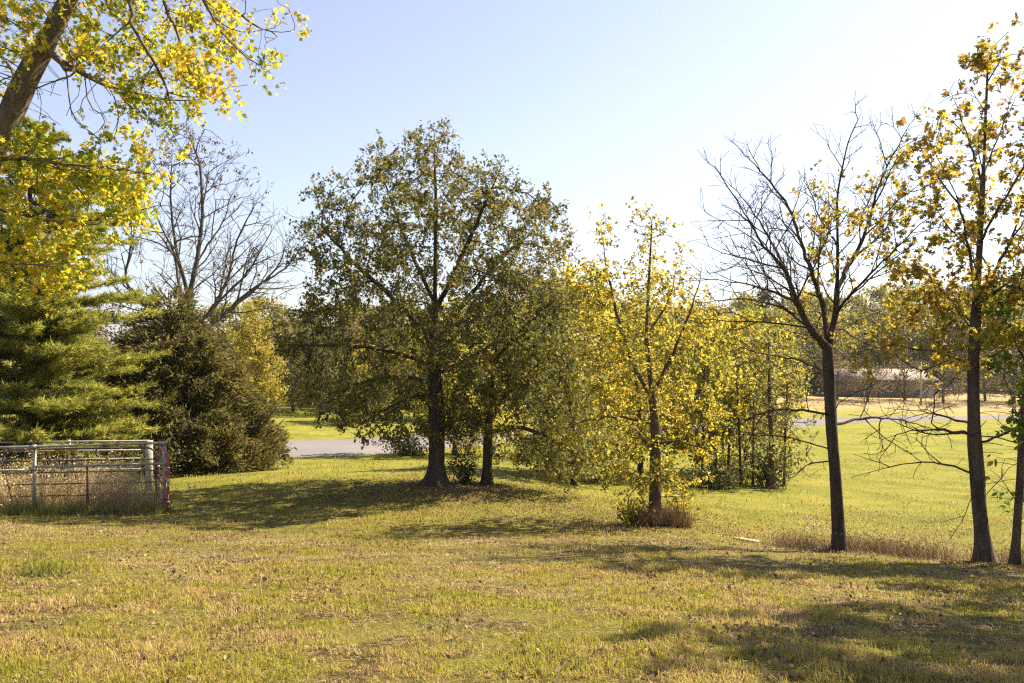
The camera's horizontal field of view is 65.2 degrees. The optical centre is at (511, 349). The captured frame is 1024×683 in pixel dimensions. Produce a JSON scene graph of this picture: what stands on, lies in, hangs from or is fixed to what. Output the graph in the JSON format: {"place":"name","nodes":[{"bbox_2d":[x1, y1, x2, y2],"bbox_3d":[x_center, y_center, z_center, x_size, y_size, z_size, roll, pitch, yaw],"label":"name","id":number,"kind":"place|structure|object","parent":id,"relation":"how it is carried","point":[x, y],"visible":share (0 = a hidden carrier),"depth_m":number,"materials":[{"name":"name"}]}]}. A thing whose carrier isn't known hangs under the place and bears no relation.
{"place":"outdoors","nodes":[
{"label":"outdoors","id":0,"kind":"place"},
{"bbox_2d":[0,415,1017,464],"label":"road","id":1,"kind":"structure","parent":0,"point":[337,447],"depth_m":43.93,"materials":[{"name":"grey asphalt"}]},
{"bbox_2d":[0,356,1023,682],"bbox_3d":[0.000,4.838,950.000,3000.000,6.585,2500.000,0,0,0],"label":"ground","id":2,"kind":"structure","parent":0,"point":[302,424],"depth_m":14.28,"materials":[{"name":"green plant"}]},
{"bbox_2d":[0,556,110,580],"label":"grass tuft","id":3,"kind":"object","parent":2,"relation":"on","point":[39,571],"visible":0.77,"depth_m":8.55,"materials":[{"name":"green plant"}]},
{"bbox_2d":[10,308,118,395],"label":"brown tree","id":4,"kind":"object","parent":2,"relation":"on","point":[94,347],"visible":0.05,"depth_m":92.64,"materials":[{"name":"grey plant"}]},
{"bbox_2d":[0,432,144,506],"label":"dry stalks","id":5,"kind":"object","parent":2,"relation":"on","point":[70,474],"visible":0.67,"depth_m":18.64,"materials":[{"name":"beige plant"}]},
{"bbox_2d":[0,440,152,490],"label":"corral panel","id":6,"kind":"object","parent":2,"relation":"on","point":[148,453],"visible":0.61,"depth_m":21.28,"materials":[{"name":"metal"}]},
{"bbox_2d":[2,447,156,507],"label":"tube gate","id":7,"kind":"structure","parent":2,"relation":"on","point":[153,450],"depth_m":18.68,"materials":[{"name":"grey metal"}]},
{"bbox_2d":[0,441,167,506],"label":"corral panel","id":8,"kind":"object","parent":2,"relation":"on","point":[35,467],"visible":0.93,"depth_m":17.98,"materials":[{"name":"metal"}]},
{"bbox_2d":[157,445,169,510],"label":"tube gate","id":9,"kind":"structure","parent":8,"relation":"attached to","point":[159,447],"depth_m":17.97,"materials":[{"name":"metal"}]},
{"bbox_2d":[0,111,172,492],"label":"pine tree","id":10,"kind":"object","parent":2,"relation":"on","point":[58,351],"visible":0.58,"depth_m":22.47,"materials":[{"name":"green plant"}]},
{"bbox_2d":[0,498,174,516],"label":"tall grass","id":11,"kind":"structure","parent":2,"relation":"on","point":[152,508],"depth_m":17.61,"materials":[{"name":"green plant"}]},
{"bbox_2d":[86,463,88,506],"bbox_3d":[-9.607,3.169,18.113,0.045,1.208,0.064,0,0,0],"label":"fence post","id":12,"kind":"object","parent":2,"relation":"on","point":[87,481],"visible":0.84,"depth_m":18.09,"materials":[{"name":"grey metal"}]},
{"bbox_2d":[0,449,191,509],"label":"dry weeds","id":13,"kind":"object","parent":2,"relation":"on","point":[102,490],"visible":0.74,"depth_m":18.62,"materials":[{"name":"beige plant"}]},
{"bbox_2d":[0,428,220,487],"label":"shrub","id":14,"kind":"object","parent":2,"relation":"on","point":[134,455],"visible":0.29,"depth_m":22.65,"materials":[{"name":"green plant"}]},
{"bbox_2d":[90,304,157,381],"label":"bare tree","id":15,"kind":"object","parent":2,"relation":"on","point":[106,325],"visible":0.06,"depth_m":97.23,"materials":[{"name":"grey plant"}]},
{"bbox_2d":[0,0,311,318],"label":"maple tree","id":16,"kind":"object","parent":2,"relation":"on","point":[106,181],"visible":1,"depth_m":8.95,"materials":[{"name":"yellow plant"}]},
{"bbox_2d":[81,281,298,477],"bbox_3d":[-11.337,1.011,28.052,7.528,7.024,7.058,0,0,0],"label":"cedar tree","id":17,"kind":"object","parent":2,"relation":"on","point":[239,429],"visible":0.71,"depth_m":26.86,"materials":[{"name":"green plant"}]},
{"bbox_2d":[90,105,316,429],"bbox_3d":[-13.711,-2.897,35.947,9.957,15.790,8.542,0,0,0],"label":"bare tree","id":18,"kind":"object","parent":2,"relation":"on","point":[180,273],"visible":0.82,"depth_m":35.49,"materials":[{"name":"grey plant"}]},
{"bbox_2d":[192,304,242,378],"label":"brown tree","id":19,"kind":"object","parent":2,"relation":"on","point":[203,310],"visible":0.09,"depth_m":99.85,"materials":[{"name":"grey plant"}]},
{"bbox_2d":[199,296,284,386],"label":"green tree","id":20,"kind":"object","parent":2,"relation":"on","point":[225,332],"visible":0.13,"depth_m":95.36,"materials":[{"name":"grey plant"}]},
{"bbox_2d":[225,302,290,406],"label":"golden tree","id":21,"kind":"object","parent":2,"relation":"on","point":[246,341],"visible":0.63,"depth_m":57.66,"materials":[{"name":"yellow plant"}]},
{"bbox_2d":[229,289,294,390],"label":"green tree","id":22,"kind":"object","parent":2,"relation":"on","point":[262,301],"visible":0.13,"depth_m":103.20,"materials":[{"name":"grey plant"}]},
{"bbox_2d":[234,301,307,398],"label":"brown tree","id":23,"kind":"object","parent":2,"relation":"on","point":[273,313],"visible":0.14,"depth_m":98.99,"materials":[{"name":"grey plant"}]},
{"bbox_2d":[257,324,331,410],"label":"brown tree","id":24,"kind":"object","parent":2,"relation":"on","point":[295,332],"visible":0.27,"depth_m":77.27,"materials":[{"name":"grey plant"}]},
{"bbox_2d":[258,307,347,404],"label":"bare tree","id":25,"kind":"object","parent":2,"relation":"on","point":[299,385],"visible":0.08,"depth_m":87.74,"materials":[{"name":"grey plant"}]},
{"bbox_2d":[272,333,359,414],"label":"brown tree","id":26,"kind":"object","parent":2,"relation":"on","point":[328,367],"visible":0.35,"depth_m":73.61,"materials":[{"name":"grey plant"}]},
{"bbox_2d":[277,302,377,391],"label":"brown tree","id":27,"kind":"object","parent":2,"relation":"on","point":[328,323],"visible":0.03,"depth_m":97.19,"materials":[{"name":"grey plant"}]},
{"bbox_2d":[296,295,379,381],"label":"green tree","id":28,"kind":"object","parent":2,"relation":"on","point":[351,319],"visible":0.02,"depth_m":94.53,"materials":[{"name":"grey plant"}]},
{"bbox_2d":[312,401,378,425],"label":"shrub","id":29,"kind":"object","parent":2,"relation":"on","point":[339,419],"visible":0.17,"depth_m":61.31,"materials":[{"name":"green plant"}]},
{"bbox_2d":[299,319,397,408],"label":"brown tree","id":30,"kind":"object","parent":2,"relation":"on","point":[356,329],"visible":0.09,"depth_m":81.77,"materials":[{"name":"grey plant"}]},
{"bbox_2d":[331,342,404,421],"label":"green tree","id":31,"kind":"object","parent":2,"relation":"on","point":[360,368],"visible":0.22,"depth_m":65.47,"materials":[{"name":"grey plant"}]},
{"bbox_2d":[334,306,408,405],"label":"brown tree","id":32,"kind":"object","parent":2,"relation":"on","point":[378,339],"visible":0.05,"depth_m":88.69,"materials":[{"name":"grey plant"}]},
{"bbox_2d":[355,322,442,409],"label":"brown tree","id":33,"kind":"object","parent":2,"relation":"on","point":[386,340],"visible":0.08,"depth_m":81.54,"materials":[{"name":"grey plant"}]},
{"bbox_2d":[366,435,449,456],"bbox_3d":[-4.721,4.477,37.440,3.243,1.011,3.192,0,0,25],"label":"shrub","id":34,"kind":"object","parent":2,"relation":"on","point":[409,452],"visible":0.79,"depth_m":37.18,"materials":[{"name":"green plant"}]},
{"bbox_2d":[260,113,582,487],"bbox_3d":[-2.350,-1.208,21.045,8.261,9.840,7.329,0,0,0],"label":"oak tree","id":35,"kind":"object","parent":2,"relation":"on","point":[433,431],"visible":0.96,"depth_m":19.91,"materials":[{"name":"green plant"}]},
{"bbox_2d":[367,317,485,410],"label":"green tree","id":36,"kind":"object","parent":2,"relation":"on","point":[406,352],"visible":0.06,"depth_m":68.56,"materials":[{"name":"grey plant"}]},
{"bbox_2d":[394,295,512,454],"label":"lime tree","id":37,"kind":"object","parent":2,"relation":"on","point":[474,398],"visible":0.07,"depth_m":37.57,"materials":[{"name":"green plant"}]},
{"bbox_2d":[445,449,481,483],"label":"shrub","id":38,"kind":"object","parent":2,"relation":"on","point":[464,476],"visible":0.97,"depth_m":21.32,"materials":[{"name":"green plant"}]},
{"bbox_2d":[445,413,495,454],"bbox_3d":[-2.302,3.920,38.291,3.497,2.297,3.552,0,0,0],"label":"shrub","id":39,"kind":"object","parent":2,"relation":"on","point":[468,446],"visible":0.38,"depth_m":38.21,"materials":[{"name":"green plant"}]},
{"bbox_2d":[1,349,1020,397],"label":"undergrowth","id":40,"kind":"object","parent":2,"relation":"on","point":[46,393],"visible":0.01,"depth_m":105.84,"materials":[{"name":"green plant"}]},
{"bbox_2d":[0,467,1023,682],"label":"fallen leaves","id":41,"kind":"object","parent":2,"relation":"on","point":[449,489],"visible":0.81,"depth_m":13.05,"materials":[{"name":"brown plant"}]},
{"bbox_2d":[0,522,1023,682],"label":"thatch","id":42,"kind":"object","parent":2,"relation":"on","point":[484,581],"visible":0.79,"depth_m":9.05,"materials":[{"name":"plant"}]},
{"bbox_2d":[0,518,1023,670],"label":"lawn weeds","id":43,"kind":"object","parent":2,"relation":"on","point":[577,666],"visible":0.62,"depth_m":6.58,"materials":[{"name":"green plant"}]},
{"bbox_2d":[464,405,565,459],"bbox_3d":[0.570,3.846,37.953,6.414,2.757,6.938,0,0,0],"label":"shrub","id":44,"kind":"object","parent":2,"relation":"on","point":[524,431],"visible":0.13,"depth_m":37.66,"materials":[{"name":"green plant"}]},
{"bbox_2d":[486,290,577,405],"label":"green tree","id":45,"kind":"object","parent":2,"relation":"on","point":[519,323],"visible":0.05,"depth_m":88.64,"materials":[{"name":"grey plant"}]},
{"bbox_2d":[448,259,620,493],"bbox_3d":[0.530,0.674,21.568,4.721,6.482,3.726,0,0,0],"label":"oak tree","id":46,"kind":"object","parent":2,"relation":"on","point":[555,355],"visible":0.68,"depth_m":21.23,"materials":[{"name":"green plant"}]},
{"bbox_2d":[507,299,609,395],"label":"green tree","id":47,"kind":"object","parent":2,"relation":"on","point":[549,326],"visible":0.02,"depth_m":83.28,"materials":[{"name":"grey plant"}]},
{"bbox_2d":[520,306,624,486],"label":"olive tree","id":48,"kind":"object","parent":2,"relation":"on","point":[574,462],"visible":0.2,"depth_m":26.20,"materials":[{"name":"green plant"}]},
{"bbox_2d":[526,237,638,482],"bbox_3d":[2.451,0.386,29.098,4.280,9.164,4.159,0,0,0],"label":"yellow tree","id":49,"kind":"object","parent":2,"relation":"on","point":[574,286],"visible":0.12,"depth_m":28.55,"materials":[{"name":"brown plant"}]},
{"bbox_2d":[549,300,661,405],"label":"green tree","id":50,"kind":"object","parent":2,"relation":"on","point":[637,311],"visible":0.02,"depth_m":86.94,"materials":[{"name":"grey plant"}]},
{"bbox_2d":[610,490,658,526],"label":"shrub","id":51,"kind":"object","parent":2,"relation":"on","point":[630,519],"visible":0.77,"depth_m":17.27,"materials":[{"name":"green plant"}]},
{"bbox_2d":[549,196,746,520],"bbox_3d":[2.936,0.291,17.498,4.330,7.340,3.488,0,0,0],"label":"yellow tree","id":52,"kind":"object","parent":2,"relation":"on","point":[655,454],"visible":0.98,"depth_m":17.31,"materials":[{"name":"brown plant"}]},
{"bbox_2d":[595,282,705,476],"bbox_3d":[5.845,1.297,32.884,4.794,8.234,4.483,0,0,0],"label":"lime tree","id":53,"kind":"object","parent":2,"relation":"on","point":[642,310],"visible":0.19,"depth_m":32.76,"materials":[{"name":"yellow plant"}]},
{"bbox_2d":[619,325,684,413],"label":"green tree","id":54,"kind":"object","parent":2,"relation":"on","point":[656,340],"visible":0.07,"depth_m":75.13,"materials":[{"name":"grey plant"}]},
{"bbox_2d":[623,500,698,528],"bbox_3d":[3.262,3.520,17.266,1.886,0.685,1.548,0,0,0],"label":"dry grass clump","id":55,"kind":"object","parent":2,"relation":"on","point":[680,519],"visible":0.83,"depth_m":17.06,"materials":[{"name":"brown plant"}]},
{"bbox_2d":[622,305,730,410],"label":"green tree","id":56,"kind":"object","parent":2,"relation":"on","point":[666,318],"visible":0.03,"depth_m":88.23,"materials":[{"name":"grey plant"}]},
{"bbox_2d":[662,474,702,521],"bbox_3d":[3.699,3.338,17.742,0.775,1.154,0.926,0,0,34],"label":"shrub","id":57,"kind":"object","parent":2,"relation":"on","point":[674,493],"visible":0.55,"depth_m":17.73,"materials":[{"name":"yellow plant"}]},
{"bbox_2d":[680,349,720,481],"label":"bare sapling","id":58,"kind":"object","parent":2,"relation":"on","point":[702,426],"visible":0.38,"depth_m":30.97,"materials":[{"name":"green plant"}]},
{"bbox_2d":[667,303,738,365],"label":"green tree","id":59,"kind":"object","parent":2,"relation":"on","point":[722,314],"visible":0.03,"depth_m":103.30,"materials":[{"name":"grey plant"}]},
{"bbox_2d":[670,306,738,379],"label":"brown tree","id":60,"kind":"object","parent":2,"relation":"on","point":[679,321],"visible":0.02,"depth_m":97.52,"materials":[{"name":"grey plant"}]},
{"bbox_2d":[666,456,759,490],"bbox_3d":[7.174,4.434,28.837,3.321,1.172,2.912,0,0,-25],"label":"shrub","id":61,"kind":"object","parent":2,"relation":"on","point":[722,475],"visible":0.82,"depth_m":28.48,"materials":[{"name":"green plant"}]},
{"bbox_2d":[658,302,772,472],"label":"lime tree","id":62,"kind":"object","parent":2,"relation":"on","point":[705,362],"visible":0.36,"depth_m":31.52,"materials":[{"name":"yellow plant"}]},
{"bbox_2d":[697,357,749,471],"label":"bare sapling","id":63,"kind":"object","parent":2,"relation":"on","point":[715,431],"visible":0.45,"depth_m":29.97,"materials":[{"name":"plant"}]},
{"bbox_2d":[710,359,749,482],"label":"bare sapling","id":64,"kind":"object","parent":2,"relation":"on","point":[728,453],"visible":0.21,"depth_m":31.46,"materials":[{"name":"plant"}]},
{"bbox_2d":[717,353,759,485],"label":"bare sapling","id":65,"kind":"object","parent":2,"relation":"on","point":[740,460],"visible":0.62,"depth_m":30.46,"materials":[{"name":"plant"}]},
{"bbox_2d":[713,445,763,484],"bbox_3d":[8.810,4.486,31.543,2.038,1.606,2.841,0,0,-43],"label":"shrub","id":66,"kind":"object","parent":2,"relation":"on","point":[744,474],"visible":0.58,"depth_m":31.31,"materials":[{"name":"green plant"}]},
{"bbox_2d":[718,286,777,316],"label":"green tree","id":67,"kind":"object","parent":2,"relation":"on","point":[741,304],"visible":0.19,"depth_m":148.62,"materials":[{"name":"grey plant"}]},
{"bbox_2d":[701,305,807,466],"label":"lime tree","id":68,"kind":"object","parent":2,"relation":"on","point":[785,337],"visible":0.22,"depth_m":35.36,"materials":[{"name":"yellow plant"}]},
{"bbox_2d":[736,374,780,484],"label":"bare sapling","id":69,"kind":"object","parent":2,"relation":"on","point":[753,421],"visible":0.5,"depth_m":30.97,"materials":[{"name":"brown wood"}]},
{"bbox_2d":[721,309,795,378],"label":"brown tree","id":70,"kind":"object","parent":2,"relation":"on","point":[760,330],"visible":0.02,"depth_m":108.11,"materials":[{"name":"grey plant"}]},
{"bbox_2d":[751,285,781,311],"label":"dark conifer","id":71,"kind":"object","parent":2,"relation":"on","point":[764,294],"visible":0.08,"depth_m":155.30,"materials":[{"name":"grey plant"}]},
{"bbox_2d":[717,323,824,488],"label":"lime tree","id":72,"kind":"object","parent":2,"relation":"on","point":[770,439],"visible":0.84,"depth_m":29.78,"materials":[{"name":"yellow plant"}]},
{"bbox_2d":[743,303,810,393],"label":"green tree","id":73,"kind":"object","parent":2,"relation":"on","point":[768,313],"visible":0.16,"depth_m":116.73,"materials":[{"name":"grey plant"}]},
{"bbox_2d":[737,439,816,488],"bbox_3d":[10.023,4.226,30.396,2.665,2.094,2.891,0,0,-29],"label":"shrub","id":74,"kind":"object","parent":2,"relation":"on","point":[760,481],"visible":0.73,"depth_m":30.29,"materials":[{"name":"green plant"}]},
{"bbox_2d":[756,298,820,354],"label":"brown tree","id":75,"kind":"object","parent":2,"relation":"on","point":[788,304],"visible":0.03,"depth_m":148.45,"materials":[{"name":"grey plant"}]},
{"bbox_2d":[760,361,819,486],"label":"bare sapling","id":76,"kind":"object","parent":2,"relation":"on","point":[785,429],"visible":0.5,"depth_m":30.96,"materials":[{"name":"plant"}]},
{"bbox_2d":[771,285,829,380],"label":"green tree","id":77,"kind":"object","parent":2,"relation":"on","point":[811,292],"visible":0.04,"depth_m":159.04,"materials":[{"name":"grey plant"}]},
{"bbox_2d":[765,313,844,384],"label":"brown tree","id":78,"kind":"object","parent":2,"relation":"on","point":[808,360],"visible":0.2,"depth_m":119.20,"materials":[{"name":"grey plant"}]},
{"bbox_2d":[679,91,967,552],"bbox_3d":[5.491,-0.544,14.031,5.828,8.474,4.546,0,0,0],"label":"bare tree","id":79,"kind":"object","parent":2,"relation":"on","point":[838,528],"visible":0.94,"depth_m":13.94,"materials":[{"name":"brown plant"}]},
{"bbox_2d":[782,291,869,387],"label":"green tree","id":80,"kind":"object","parent":2,"relation":"on","point":[844,335],"visible":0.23,"depth_m":125.36,"materials":[{"name":"grey plant"}]},
{"bbox_2d":[788,311,866,388],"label":"brown tree","id":81,"kind":"object","parent":2,"relation":"on","point":[850,347],"visible":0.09,"depth_m":130.05,"materials":[{"name":"grey plant"}]},
{"bbox_2d":[814,349,861,398],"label":"bare tree","id":82,"kind":"object","parent":2,"relation":"on","point":[837,376],"visible":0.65,"depth_m":107.83,"materials":[{"name":"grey plant"}]},
{"bbox_2d":[811,309,884,368],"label":"green tree","id":83,"kind":"object","parent":2,"relation":"on","point":[852,316],"visible":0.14,"depth_m":132.66,"materials":[{"name":"grey plant"}]},
{"bbox_2d":[816,293,904,364],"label":"brown tree","id":84,"kind":"object","parent":2,"relation":"on","point":[860,300],"visible":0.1,"depth_m":147.14,"materials":[{"name":"grey plant"}]},
{"bbox_2d":[845,357,893,401],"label":"bare tree","id":85,"kind":"object","parent":2,"relation":"on","point":[877,389],"visible":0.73,"depth_m":105.84,"materials":[{"name":"grey plant"}]},
{"bbox_2d":[807,369,939,397],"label":"long shed","id":86,"kind":"structure","parent":2,"relation":"on","point":[814,387],"depth_m":113.50,"materials":[{"name":"grey"}]},
{"bbox_2d":[844,281,903,331],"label":"green tree","id":87,"kind":"object","parent":2,"relation":"on","point":[875,293],"visible":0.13,"depth_m":157.15,"materials":[{"name":"grey plant"}]},
{"bbox_2d":[735,525,1023,564],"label":"dry grass","id":88,"kind":"structure","parent":2,"relation":"on","point":[885,549],"depth_m":13.97,"materials":[{"name":"beige plant"}]},
{"bbox_2d":[836,309,925,368],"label":"brown tree","id":89,"kind":"object","parent":2,"relation":"on","point":[874,316],"visible":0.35,"depth_m":131.93,"materials":[{"name":"grey plant"}]},
{"bbox_2d":[854,288,934,363],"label":"brown tree","id":90,"kind":"object","parent":2,"relation":"on","point":[886,299],"visible":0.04,"depth_m":149.17,"materials":[{"name":"grey plant"}]},
{"bbox_2d":[771,506,1023,559],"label":"dry stalks","id":91,"kind":"object","parent":2,"relation":"on","point":[879,530],"visible":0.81,"depth_m":14.37,"materials":[{"name":"plant"}]},
{"bbox_2d":[880,349,929,399],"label":"bare tree","id":92,"kind":"object","parent":2,"relation":"on","point":[904,381],"visible":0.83,"depth_m":108.90,"materials":[{"name":"grey plant"}]},
{"bbox_2d":[876,298,958,376],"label":"green tree","id":93,"kind":"object","parent":2,"relation":"on","point":[923,328],"visible":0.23,"depth_m":133.37,"materials":[{"name":"grey plant"}]},
{"bbox_2d":[878,281,968,356],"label":"green tree","id":94,"kind":"object","parent":2,"relation":"on","point":[917,286],"visible":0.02,"depth_m":157.22,"materials":[{"name":"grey plant"}]},
{"bbox_2d":[895,312,968,389],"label":"brown tree","id":95,"kind":"object","parent":2,"relation":"on","point":[951,326],"visible":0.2,"depth_m":131.75,"materials":[{"name":"grey plant"}]},
{"bbox_2d":[849,12,1023,564],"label":"sycamore tree","id":96,"kind":"object","parent":2,"relation":"on","point":[983,547],"visible":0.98,"depth_m":12.71,"materials":[{"name":"yellow plant"}]},
{"bbox_2d":[913,354,966,402],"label":"bare tree","id":97,"kind":"object","parent":2,"relation":"on","point":[952,390],"visible":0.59,"depth_m":106.55,"materials":[{"name":"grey plant"}]},
{"bbox_2d":[930,337,990,390],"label":"bare tree","id":98,"kind":"object","parent":2,"relation":"on","point":[951,378],"visible":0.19,"depth_m":129.34,"materials":[{"name":"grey plant"}]},
{"bbox_2d":[916,302,1006,390],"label":"green tree","id":99,"kind":"object","parent":2,"relation":"on","point":[961,320],"visible":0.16,"depth_m":131.49,"materials":[{"name":"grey plant"}]},
{"bbox_2d":[952,349,1008,400],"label":"bare tree","id":100,"kind":"object","parent":2,"relation":"on","point":[984,389],"visible":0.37,"depth_m":109.77,"materials":[{"name":"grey plant"}]},
{"bbox_2d":[955,335,1017,388],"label":"bare tree","id":101,"kind":"object","parent":2,"relation":"on","point":[983,368],"visible":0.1,"depth_m":127.17,"materials":[{"name":"grey plant"}]},
{"bbox_2d":[954,307,1023,391],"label":"brown tree","id":102,"kind":"object","parent":2,"relation":"on","point":[1010,320],"visible":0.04,"depth_m":131.49,"materials":[{"name":"grey plant"}]},
{"bbox_2d":[975,249,1023,565],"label":"young tree","id":103,"kind":"object","parent":2,"relation":"on","point":[1014,558],"visible":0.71,"depth_m":12.55,"materials":[{"name":"green plant"}]},
{"bbox_2d":[980,347,1023,402],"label":"bare tree","id":104,"kind":"object","parent":2,"relation":"on","point":[1014,380],"visible":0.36,"depth_m":108.06,"materials":[{"name":"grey plant"}]},
{"bbox_2d":[980,333,1023,388],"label":"bare tree","id":105,"kind":"object","parent":2,"relation":"on","point":[1008,370],"visible":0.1,"depth_m":129.09,"materials":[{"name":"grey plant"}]},
{"bbox_2d":[0,0,1023,348],"label":"sky","id":106,"kind":"structure","parent":0,"point":[607,102],"materials":[{"name":"blue"}]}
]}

